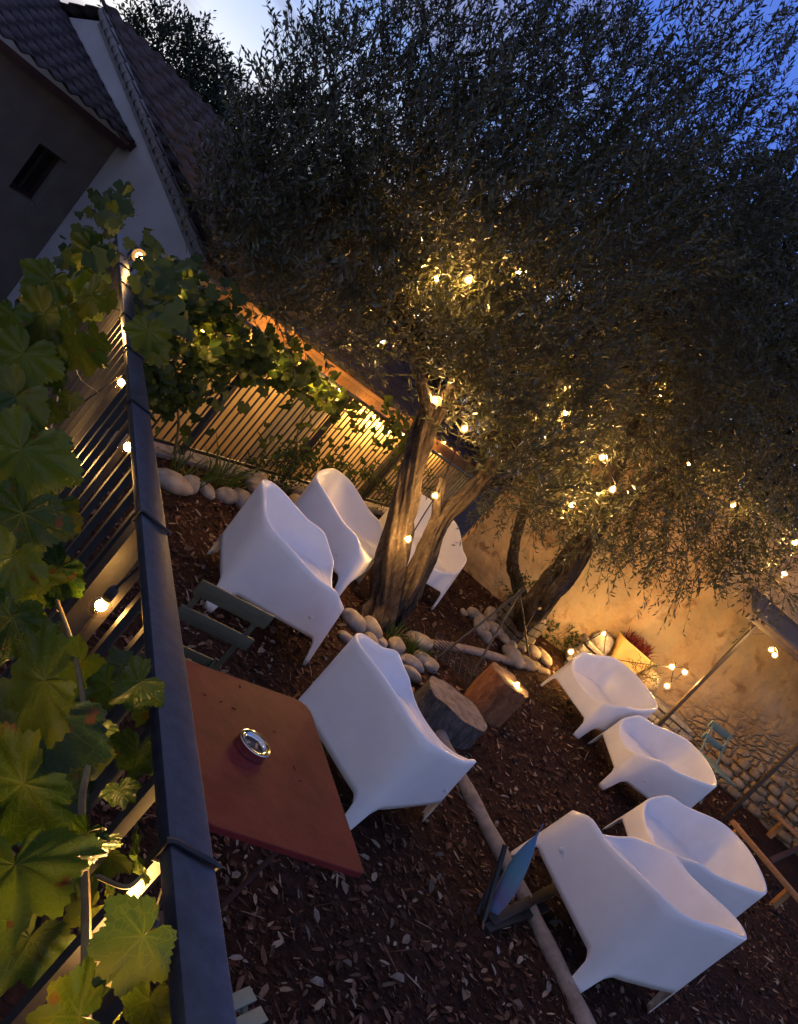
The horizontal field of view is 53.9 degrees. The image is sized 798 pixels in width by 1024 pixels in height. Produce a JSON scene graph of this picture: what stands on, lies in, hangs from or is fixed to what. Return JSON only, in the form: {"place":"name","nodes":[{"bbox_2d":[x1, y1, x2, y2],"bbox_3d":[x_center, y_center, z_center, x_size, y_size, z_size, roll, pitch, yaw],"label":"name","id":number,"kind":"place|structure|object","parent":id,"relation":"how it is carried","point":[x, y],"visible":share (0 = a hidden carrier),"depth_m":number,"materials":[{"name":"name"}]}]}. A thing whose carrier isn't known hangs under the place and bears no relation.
{"place":"outdoors","nodes":[
{"label":"outdoors","id":0,"kind":"place"},
{"bbox_2d":[0,439,797,1023],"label":"ground","id":1,"kind":"structure","parent":0,"point":[768,847],"depth_m":4.97,"materials":[{"name":"brown soil"}]},
{"bbox_2d":[0,0,135,300],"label":"lean to wing","id":2,"kind":"object","parent":1,"relation":"on","point":[58,146],"visible":1,"depth_m":10.50,"materials":[{"name":"grey paint"}]},
{"bbox_2d":[12,145,54,191],"bbox_3d":[-4.969,-4.655,10.575,0.028,0.751,0.503,45,9,23],"label":"window","id":3,"kind":"structure","parent":2,"relation":"in","point":[47,158],"depth_m":10.64,"materials":[{"name":"black glass"}]},
{"bbox_2d":[10,143,59,198],"bbox_3d":[-4.943,-4.630,10.560,0.034,0.711,0.463,45,9,23],"label":"window frame","id":4,"kind":"structure","parent":2,"relation":"in","point":[30,194],"depth_m":10.63,"materials":[{"name":"red wood"}]},
{"bbox_2d":[158,468,192,495],"bbox_3d":[-1.806,-0.239,6.238,0.253,0.167,0.390,41,7,39],"label":"stone","id":5,"kind":"object","parent":1,"relation":"on","point":[174,482],"visible":0.81,"depth_m":6.15,"materials":[{"name":"grey stone"}]},
{"bbox_2d":[96,0,280,142],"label":"tree","id":6,"kind":"object","parent":1,"relation":"on","point":[193,71],"visible":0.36,"depth_m":18.36,"materials":[{"name":"green plant"}]},
{"bbox_2d":[108,579,273,712],"bbox_3d":[-1.047,0.718,3.874,0.440,0.828,0.102,35,10,-35],"label":"folding chair","id":7,"kind":"object","parent":1,"relation":"on","point":[254,616],"visible":0.38,"depth_m":3.82,"materials":[{"name":"green paint"}]},
{"bbox_2d":[183,475,200,494],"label":"stone","id":8,"kind":"object","parent":1,"relation":"on","point":[194,481],"visible":0.5,"depth_m":6.40,"materials":[{"name":"grey stone"}]},
{"bbox_2d":[0,1,401,412],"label":"gable house","id":9,"kind":"structure","parent":1,"relation":"on","point":[147,167],"depth_m":10.86,"materials":[{"name":"paint"}]},
{"bbox_2d":[169,435,235,488],"bbox_3d":[-1.734,-0.380,6.536,0.602,0.270,0.681,44,9,21],"label":"grass tuft","id":10,"kind":"object","parent":1,"relation":"on","point":[210,477],"visible":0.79,"depth_m":6.59,"materials":[{"name":"green plant"}]},
{"bbox_2d":[198,480,215,499],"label":"stone","id":11,"kind":"object","parent":1,"relation":"on","point":[207,491],"visible":0.8,"depth_m":6.55,"materials":[{"name":"grey stone"}]},
{"bbox_2d":[215,487,238,504],"bbox_3d":[-1.484,-0.140,6.775,0.164,0.155,0.283,52,9,15],"label":"stone","id":12,"kind":"object","parent":1,"relation":"on","point":[228,495],"visible":0.93,"depth_m":6.69,"materials":[{"name":"grey stone"}]},
{"bbox_2d":[202,434,264,491],"bbox_3d":[-1.485,-0.348,6.888,0.781,0.365,0.739,41,8,0],"label":"grass tuft","id":13,"kind":"object","parent":1,"relation":"on","point":[231,482],"visible":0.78,"depth_m":6.94,"materials":[{"name":"green plant"}]},
{"bbox_2d":[84,425,388,515],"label":"retaining wall","id":14,"kind":"structure","parent":1,"relation":"on","point":[163,451],"depth_m":7.10,"materials":[{"name":"grey stone"}]},
{"bbox_2d":[94,243,472,506],"bbox_3d":[-0.799,-0.615,8.220,0.050,1.384,6.639,45,9,27],"label":"iron fence","id":15,"kind":"object","parent":14,"relation":"on","point":[387,465],"visible":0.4,"depth_m":7.67,"materials":[{"name":"paint"}]},
{"bbox_2d":[0,179,197,1023],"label":"grape vine","id":16,"kind":"object","parent":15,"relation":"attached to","point":[61,748],"visible":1,"depth_m":1.01,"materials":[{"name":"green plant"}]},
{"bbox_2d":[125,227,414,503],"bbox_3d":[-1.072,-0.799,7.389,0.407,1.707,5.070,45,9,27],"label":"grape vine","id":17,"kind":"object","parent":15,"relation":"attached to","point":[197,358],"visible":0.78,"depth_m":6.38,"materials":[{"name":"green plant"}]},
{"bbox_2d":[231,487,250,507],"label":"stone","id":18,"kind":"object","parent":1,"relation":"on","point":[244,495],"visible":0.45,"depth_m":6.85,"materials":[{"name":"grey stone"}]},
{"bbox_2d":[233,986,267,1023],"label":"folding chair","id":19,"kind":"object","parent":1,"relation":"on","point":[244,998],"visible":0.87,"depth_m":2.58,"materials":[{"name":"green paint"}]},
{"bbox_2d":[141,660,363,910],"bbox_3d":[-0.782,1.252,3.197,0.756,0.779,1.000,36,10,-32],"label":"bistro table","id":20,"kind":"object","parent":1,"relation":"on","point":[273,803],"visible":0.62,"depth_m":3.02,"materials":[{"name":"red paint"}]},
{"bbox_2d":[235,728,270,762],"bbox_3d":[-0.571,0.913,3.063,0.147,0.038,0.147,41,8,0],"label":"ashtray","id":21,"kind":"object","parent":20,"relation":"on","point":[253,745],"visible":1,"depth_m":3.05,"materials":[{"name":"silver metal"}]},
{"bbox_2d":[245,469,267,494],"bbox_3d":[-1.338,-0.242,7.418,0.283,0.219,0.379,40,22,-53],"label":"stone","id":22,"kind":"object","parent":1,"relation":"on","point":[260,476],"visible":0.37,"depth_m":7.32,"materials":[{"name":"grey stone"}]},
{"bbox_2d":[204,479,343,664],"bbox_3d":[-0.812,0.393,5.559,0.924,0.776,0.869,34,16,-25],"label":"garden armchair","id":23,"kind":"object","parent":1,"relation":"on","point":[276,556],"visible":0.99,"depth_m":5.22,"materials":[{"name":"plastic"}]},
{"bbox_2d":[288,493,299,502],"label":"stone","id":24,"kind":"object","parent":1,"relation":"on","point":[293,497],"visible":0.12,"depth_m":7.60,"materials":[{"name":"grey stone"}]},
{"bbox_2d":[98,0,496,503],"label":"garden shed","id":25,"kind":"structure","parent":1,"relation":"on","point":[163,85],"depth_m":9.38,"materials":[{"name":"paint"}]},
{"bbox_2d":[238,430,436,515],"bbox_3d":[-0.562,-0.393,8.639,1.049,1.220,3.104,46,10,32],"label":"shrub","id":26,"kind":"object","parent":1,"relation":"on","point":[309,475],"visible":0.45,"depth_m":7.85,"materials":[{"name":"green plant"}]},
{"bbox_2d":[294,468,382,595],"bbox_3d":[-0.552,0.169,6.990,0.865,0.727,0.814,42,14,6],"label":"garden armchair","id":27,"kind":"object","parent":1,"relation":"on","point":[330,503],"visible":0.91,"depth_m":6.66,"materials":[{"name":"plastic"}]},
{"bbox_2d":[338,630,352,643],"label":"stone","id":28,"kind":"object","parent":1,"relation":"on","point":[345,637],"visible":0.72,"depth_m":6.17,"materials":[{"name":"grey stone"}]},
{"bbox_2d":[341,608,365,633],"bbox_3d":[-0.371,0.906,6.566,0.268,0.132,0.191,46,19,-11],"label":"stone","id":29,"kind":"object","parent":1,"relation":"on","point":[355,619],"visible":0.94,"depth_m":6.50,"materials":[{"name":"grey stone"}]},
{"bbox_2d":[365,632,378,643],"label":"stone","id":30,"kind":"object","parent":1,"relation":"on","point":[372,636],"visible":0.3,"depth_m":6.45,"materials":[{"name":"grey stone"}]},
{"bbox_2d":[364,615,382,638],"bbox_3d":[-0.234,1.000,6.639,0.173,0.168,0.262,11,44,-60],"label":"stone","id":31,"kind":"object","parent":1,"relation":"on","point":[373,626],"visible":0.51,"depth_m":6.58,"materials":[{"name":"grey stone"}]},
{"bbox_2d":[242,130,519,440],"bbox_3d":[-1.290,-3.737,15.155,7.519,7.234,4.328,41,8,0],"label":"tree","id":32,"kind":"object","parent":1,"relation":"on","point":[424,339],"visible":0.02,"depth_m":14.27,"materials":[{"name":"green plant"}]},
{"bbox_2d":[378,637,387,647],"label":"stone","id":33,"kind":"object","parent":1,"relation":"on","point":[383,642],"visible":0.51,"depth_m":6.57,"materials":[{"name":"grey stone"}]},
{"bbox_2d":[298,633,475,829],"bbox_3d":[-0.058,1.311,4.736,0.949,0.798,0.893,21,24,-53],"label":"garden armchair","id":34,"kind":"object","parent":1,"relation":"on","point":[385,747],"visible":1,"depth_m":4.33,"materials":[{"name":"white plastic"}]},
{"bbox_2d":[387,636,405,653],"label":"stone","id":35,"kind":"object","parent":1,"relation":"on","point":[396,643],"visible":0.81,"depth_m":6.66,"materials":[{"name":"grey stone"}]},
{"bbox_2d":[384,618,411,644],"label":"grass tuft","id":36,"kind":"object","parent":1,"relation":"on","point":[390,633],"visible":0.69,"depth_m":6.87,"materials":[{"name":"green plant"}]},
{"bbox_2d":[2,440,797,1023],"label":"bark chips","id":37,"kind":"object","parent":1,"relation":"on","point":[336,962],"visible":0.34,"depth_m":4.54,"materials":[{"name":"brown wood"}]},
{"bbox_2d":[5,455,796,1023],"bbox_3d":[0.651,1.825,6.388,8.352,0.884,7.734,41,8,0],"label":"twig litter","id":38,"kind":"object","parent":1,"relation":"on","point":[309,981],"visible":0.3,"depth_m":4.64,"materials":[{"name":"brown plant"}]},
{"bbox_2d":[399,653,404,661],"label":"stone","id":39,"kind":"object","parent":1,"relation":"on","point":[402,656],"visible":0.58,"depth_m":6.64,"materials":[{"name":"grey stone"}]},
{"bbox_2d":[11,456,795,1023],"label":"dry leaves","id":40,"kind":"object","parent":1,"relation":"on","point":[317,980],"visible":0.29,"depth_m":4.50,"materials":[{"name":"brown plant"}]},
{"bbox_2d":[404,664,421,683],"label":"stone","id":41,"kind":"object","parent":1,"relation":"on","point":[414,675],"visible":0.61,"depth_m":6.42,"materials":[{"name":"grey stone"}]},
{"bbox_2d":[403,654,423,672],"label":"stone","id":42,"kind":"object","parent":1,"relation":"on","point":[414,662],"visible":0.75,"depth_m":6.67,"materials":[{"name":"grey stone"}]},
{"bbox_2d":[405,631,432,650],"bbox_3d":[0.182,1.184,7.174,0.291,0.144,0.204,27,11,-19],"label":"stone","id":43,"kind":"object","parent":1,"relation":"on","point":[426,640],"visible":0.64,"depth_m":7.11,"materials":[{"name":"grey stone"}]},
{"bbox_2d":[406,627,436,657],"bbox_3d":[0.158,1.183,6.904,0.394,0.193,0.416,41,8,0],"label":"grass tuft","id":44,"kind":"object","parent":1,"relation":"on","point":[412,647],"visible":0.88,"depth_m":6.91,"materials":[{"name":"green plant"}]},
{"bbox_2d":[413,650,430,664],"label":"stone","id":45,"kind":"object","parent":1,"relation":"on","point":[423,658],"visible":0.6,"depth_m":6.86,"materials":[{"name":"grey stone"}]},
{"bbox_2d":[379,494,466,609],"bbox_3d":[0.213,0.360,8.325,0.853,0.762,0.907,33,16,-29],"label":"garden armchair","id":46,"kind":"object","parent":1,"relation":"on","point":[450,563],"visible":0.3,"depth_m":8.43,"materials":[{"name":"plastic"}]},
{"bbox_2d":[423,657,438,673],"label":"stone","id":47,"kind":"object","parent":1,"relation":"on","point":[431,666],"visible":0.8,"depth_m":6.84,"materials":[{"name":"grey stone"}]},
{"bbox_2d":[414,676,486,749],"bbox_3d":[0.403,1.599,6.277,0.662,0.232,0.587,35,10,-34],"label":"stump","id":48,"kind":"object","parent":1,"relation":"on","point":[460,720],"visible":0.95,"depth_m":6.08,"materials":[{"name":"brown wood"}]},
{"bbox_2d":[428,631,482,684],"bbox_3d":[0.582,1.471,7.342,0.731,0.135,0.532,41,8,0],"label":"fire grate","id":49,"kind":"object","parent":1,"relation":"on","point":[436,634],"visible":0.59,"depth_m":7.33,"materials":[{"name":"metal"}]},
{"bbox_2d":[460,608,467,616],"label":"stone","id":50,"kind":"object","parent":1,"relation":"on","point":[463,611],"visible":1,"depth_m":8.78,"materials":[{"name":"grey stone"}]},
{"bbox_2d":[467,607,479,619],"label":"stone","id":51,"kind":"object","parent":1,"relation":"on","point":[473,612],"visible":0.76,"depth_m":8.86,"materials":[{"name":"grey stone"}]},
{"bbox_2d":[160,0,797,631],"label":"olive tree","id":52,"kind":"object","parent":1,"relation":"on","point":[338,208],"visible":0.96,"depth_m":6.42,"materials":[{"name":"green plant"}]},
{"bbox_2d":[406,273,473,540],"bbox_3d":[0.226,-0.884,6.525,1.238,1.992,0.510,37,9,-23],"label":"string light","id":53,"kind":"object","parent":52,"relation":"hanging from","point":[468,280],"visible":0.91,"depth_m":6.65,"materials":[{"name":"black rubber"}]},
{"bbox_2d":[473,617,485,634],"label":"stone","id":54,"kind":"object","parent":1,"relation":"on","point":[481,627],"visible":0.66,"depth_m":8.63,"materials":[{"name":"grey stone"}]},
{"bbox_2d":[435,587,529,689],"bbox_3d":[1.220,1.315,8.080,0.376,0.987,2.380,45,9,24],"label":"fire tripod","id":55,"kind":"object","parent":1,"relation":"on","point":[521,590],"visible":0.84,"depth_m":7.39,"materials":[{"name":"black metal"}]},
{"bbox_2d":[478,613,489,630],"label":"stone","id":56,"kind":"object","parent":1,"relation":"on","point":[486,622],"visible":0.41,"depth_m":8.87,"materials":[{"name":"grey stone"}]},
{"bbox_2d":[479,629,492,643],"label":"stone","id":57,"kind":"object","parent":1,"relation":"on","point":[485,635],"visible":0.77,"depth_m":8.56,"materials":[{"name":"grey stone"}]},
{"bbox_2d":[431,639,549,675],"bbox_3d":[0.908,1.506,8.157,2.688,0.306,0.174,30,13,-51],"label":"edging log","id":58,"kind":"object","parent":1,"relation":"on","point":[489,654],"visible":0.65,"depth_m":8.15,"materials":[{"name":"brown wood"}]},
{"bbox_2d":[484,606,497,621],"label":"stone","id":59,"kind":"object","parent":1,"relation":"on","point":[489,610],"visible":0.59,"depth_m":9.26,"materials":[{"name":"grey stone"}]},
{"bbox_2d":[464,662,527,727],"bbox_3d":[0.862,1.633,6.996,0.434,0.414,0.449,41,8,0],"label":"stump","id":60,"kind":"object","parent":1,"relation":"on","point":[495,695],"visible":0.94,"depth_m":6.82,"materials":[{"name":"brown wood"}]},
{"bbox_2d":[489,621,503,637],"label":"stone","id":61,"kind":"object","parent":1,"relation":"on","point":[494,626],"visible":0.62,"depth_m":8.97,"materials":[{"name":"grey stone"}]},
{"bbox_2d":[498,633,509,644],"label":"stone","id":62,"kind":"object","parent":1,"relation":"on","point":[504,638],"visible":0.65,"depth_m":8.93,"materials":[{"name":"grey stone"}]},
{"bbox_2d":[502,644,523,668],"bbox_3d":[1.273,1.603,8.687,0.208,0.178,0.389,44,6,-39],"label":"stone","id":63,"kind":"object","parent":1,"relation":"on","point":[513,652],"visible":0.81,"depth_m":8.61,"materials":[{"name":"grey stone"}]},
{"bbox_2d":[509,640,516,647],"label":"stone","id":64,"kind":"object","parent":1,"relation":"on","point":[512,643],"visible":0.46,"depth_m":8.92,"materials":[{"name":"grey stone"}]},
{"bbox_2d":[434,729,595,1023],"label":"edging log","id":65,"kind":"object","parent":1,"relation":"on","point":[557,964],"visible":0.73,"depth_m":4.84,"materials":[{"name":"brown wood"}]},
{"bbox_2d":[475,824,558,934],"bbox_3d":[0.896,2.255,4.931,0.310,0.622,1.055,47,11,37],"label":"folded stool","id":66,"kind":"object","parent":1,"relation":"on","point":[497,914],"visible":0.95,"depth_m":4.63,"materials":[{"name":"fabric"}]},
{"bbox_2d":[499,568,536,602],"bbox_3d":[1.424,0.898,9.023,0.452,0.441,0.422,38,9,-22],"label":"shrub","id":67,"kind":"object","parent":1,"relation":"on","point":[521,583],"visible":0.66,"depth_m":8.97,"materials":[{"name":"green plant"}]},
{"bbox_2d":[495,594,547,648],"bbox_3d":[1.427,1.281,9.286,0.496,0.440,0.358,47,10,35],"label":"log holder","id":68,"kind":"object","parent":1,"relation":"on","point":[509,627],"visible":0.6,"depth_m":9.17,"materials":[{"name":"brown metal"}]},
{"bbox_2d":[517,646,526,652],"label":"stone","id":69,"kind":"object","parent":1,"relation":"on","point":[523,649],"visible":0.65,"depth_m":9.17,"materials":[{"name":"grey stone"}]},
{"bbox_2d":[522,655,535,670],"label":"stone","id":70,"kind":"object","parent":1,"relation":"on","point":[531,664],"visible":0.6,"depth_m":8.78,"materials":[{"name":"beige stone"}]},
{"bbox_2d":[529,643,540,659],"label":"stone","id":71,"kind":"object","parent":1,"relation":"on","point":[533,648],"visible":0.73,"depth_m":9.36,"materials":[{"name":"beige stone"}]},
{"bbox_2d":[537,646,552,666],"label":"stone","id":72,"kind":"object","parent":1,"relation":"on","point":[546,659],"visible":0.74,"depth_m":9.38,"materials":[{"name":"beige stone"}]},
{"bbox_2d":[539,610,580,654],"bbox_3d":[2.318,1.767,10.620,1.457,0.691,0.986,33,12,-44],"label":"shrub","id":73,"kind":"object","parent":1,"relation":"on","point":[569,641],"visible":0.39,"depth_m":10.25,"materials":[{"name":"green plant"}]},
{"bbox_2d":[392,111,736,504],"bbox_3d":[2.494,-2.029,14.095,7.384,9.932,5.564,41,8,0],"label":"tree","id":74,"kind":"object","parent":1,"relation":"on","point":[566,294],"visible":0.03,"depth_m":13.10,"materials":[{"name":"green plant"}]},
{"bbox_2d":[540,652,657,737],"bbox_3d":[2.200,2.018,8.569,0.882,0.741,0.830,29,19,-40],"label":"garden armchair","id":75,"kind":"object","parent":1,"relation":"on","point":[604,692],"visible":0.88,"depth_m":8.62,"materials":[{"name":"plastic"}]},
{"bbox_2d":[426,102,797,643],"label":"olive tree","id":76,"kind":"object","parent":1,"relation":"on","point":[555,582],"visible":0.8,"depth_m":7.82,"materials":[{"name":"green plant"}]},
{"bbox_2d":[381,240,680,459],"bbox_3d":[1.485,-1.300,7.726,3.718,1.659,0.438,37,9,-25],"label":"string light","id":77,"kind":"object","parent":76,"relation":"hanging from","point":[567,301],"visible":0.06,"depth_m":7.40,"materials":[{"name":"black rubber"}]},
{"bbox_2d":[564,411,616,545],"bbox_3d":[1.560,0.127,7.466,1.631,1.665,0.469,34,11,-40],"label":"string light","id":78,"kind":"object","parent":76,"relation":"hanging from","point":[610,488],"visible":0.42,"depth_m":7.19,"materials":[{"name":"black rubber"}]},
{"bbox_2d":[731,501,797,574],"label":"string light","id":79,"kind":"object","parent":76,"relation":"hanging from","point":[783,573],"visible":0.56,"depth_m":8.19,"materials":[{"name":"black rubber"}]},
{"bbox_2d":[564,633,691,740],"bbox_3d":[2.980,2.393,10.131,2.045,0.443,0.470,41,8,-2],"label":"stone ledge","id":80,"kind":"object","parent":1,"relation":"on","point":[673,721],"visible":0.22,"depth_m":9.93,"materials":[{"name":"beige stone"}]},
{"bbox_2d":[591,631,613,653],"bbox_3d":[2.609,1.686,10.088,0.247,0.297,0.303,34,17,-41],"label":"stone","id":81,"kind":"object","parent":80,"relation":"on","point":[598,641],"visible":0.72,"depth_m":9.98,"materials":[{"name":"beige stone"}]},
{"bbox_2d":[569,629,688,687],"bbox_3d":[2.748,1.786,9.373,1.221,0.799,0.655,43,9,15],"label":"string light","id":82,"kind":"object","parent":80,"relation":"on","point":[671,666],"visible":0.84,"depth_m":9.34,"materials":[{"name":"black rubber"}]},
{"bbox_2d":[608,627,659,673],"bbox_3d":[2.990,1.787,10.077,0.610,0.489,0.434,41,8,-2],"label":"planter","id":83,"kind":"object","parent":80,"relation":"on","point":[624,647],"visible":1,"depth_m":9.96,"materials":[{"name":"yellow metal"}]},
{"bbox_2d":[639,667,661,690],"bbox_3d":[3.237,2.154,10.126,0.300,0.248,0.300,41,8,0],"label":"pot","id":84,"kind":"object","parent":80,"relation":"on","point":[649,686],"visible":0.64,"depth_m":10.02,"materials":[{"name":"beige ceramic"}]},
{"bbox_2d":[511,810,746,1013],"bbox_3d":[1.461,2.470,5.057,0.980,0.875,1.041,32,17,-31],"label":"garden armchair","id":85,"kind":"object","parent":1,"relation":"on","point":[663,921],"visible":0.99,"depth_m":4.68,"materials":[{"name":"plastic"}]},
{"bbox_2d":[461,384,797,855],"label":"garden wall","id":86,"kind":"structure","parent":1,"relation":"on","point":[745,694],"depth_m":10.24,"materials":[{"name":"paint"}]},
{"bbox_2d":[626,653,663,688],"bbox_3d":[2.860,1.932,9.335,0.434,0.520,0.463,41,8,0],"label":"shrub","id":87,"kind":"object","parent":1,"relation":"on","point":[642,674],"visible":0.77,"depth_m":9.31,"materials":[{"name":"green plant"}]},
{"bbox_2d":[588,715,716,807],"bbox_3d":[2.522,2.534,7.844,0.898,0.755,0.845,39,14,-8],"label":"garden armchair","id":88,"kind":"object","parent":1,"relation":"on","point":[649,759],"visible":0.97,"depth_m":7.72,"materials":[{"name":"plastic"}]},
{"bbox_2d":[556,131,797,531],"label":"tree","id":89,"kind":"object","parent":1,"relation":"on","point":[789,169],"visible":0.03,"depth_m":12.05,"materials":[{"name":"green plant"}]},
{"bbox_2d":[602,795,766,917],"bbox_3d":[2.310,2.838,6.382,0.907,0.762,0.853,39,14,-7],"label":"garden armchair","id":90,"kind":"object","parent":1,"relation":"on","point":[714,856],"visible":0.75,"depth_m":6.56,"materials":[{"name":"plastic"}]},
{"bbox_2d":[699,720,736,803],"bbox_3d":[3.654,2.979,9.234,0.440,0.832,0.590,37,9,-25],"label":"folding chair","id":91,"kind":"object","parent":1,"relation":"on","point":[719,730],"visible":0.8,"depth_m":9.30,"materials":[{"name":"green paint"}]},
{"bbox_2d":[655,587,797,820],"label":"pergola","id":92,"kind":"object","parent":1,"relation":"on","point":[787,631],"visible":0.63,"depth_m":9.32,"materials":[{"name":"brown metal"}]},
{"bbox_2d":[729,814,797,908],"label":"timber bench","id":93,"kind":"object","parent":1,"relation":"on","point":[783,895],"visible":0.95,"depth_m":8.34,"materials":[{"name":"brown wood"}]},
{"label":"retaining wall","id":94,"kind":"object","parent":1,"relation":"on","visible":0},
{"bbox_2d":[0,232,236,1023],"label":"iron fence","id":95,"kind":"object","parent":94,"relation":"on","point":[199,986],"visible":0.54,"depth_m":1.23,"materials":[{"name":"metal"}]},
{"bbox_2d":[46,248,161,932],"bbox_3d":[-1.036,-0.472,2.692,0.236,0.528,5.800,36,10,-31],"label":"string light","id":96,"kind":"object","parent":95,"relation":"hanging from","point":[109,595],"visible":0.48,"depth_m":1.49,"materials":[{"name":"yellow rubber"}]},
{"bbox_2d":[116,251,221,871],"bbox_3d":[-0.889,-0.509,2.623,0.075,0.037,4.142,36,10,-31],"label":"cable wrap","id":97,"kind":"object","parent":95,"relation":"attached to","point":[191,850],"visible":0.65,"depth_m":0.89,"materials":[{"name":"black plastic"}]},
{"bbox_2d":[60,0,797,484],"label":"sky","id":98,"kind":"structure","parent":0,"point":[241,22],"materials":[{"name":"blue"}]},
{"bbox_2d":[770,646,778,656],"bbox_3d":[4.108,1.533,8.599,0.143,0.117,0.078,41,8,0],"label":"string light","id":99,"kind":"object","parent":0,"point":[774,655],"visible":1,"depth_m":8.59,"materials":[{"name":"yellow rubber"}]}
]}

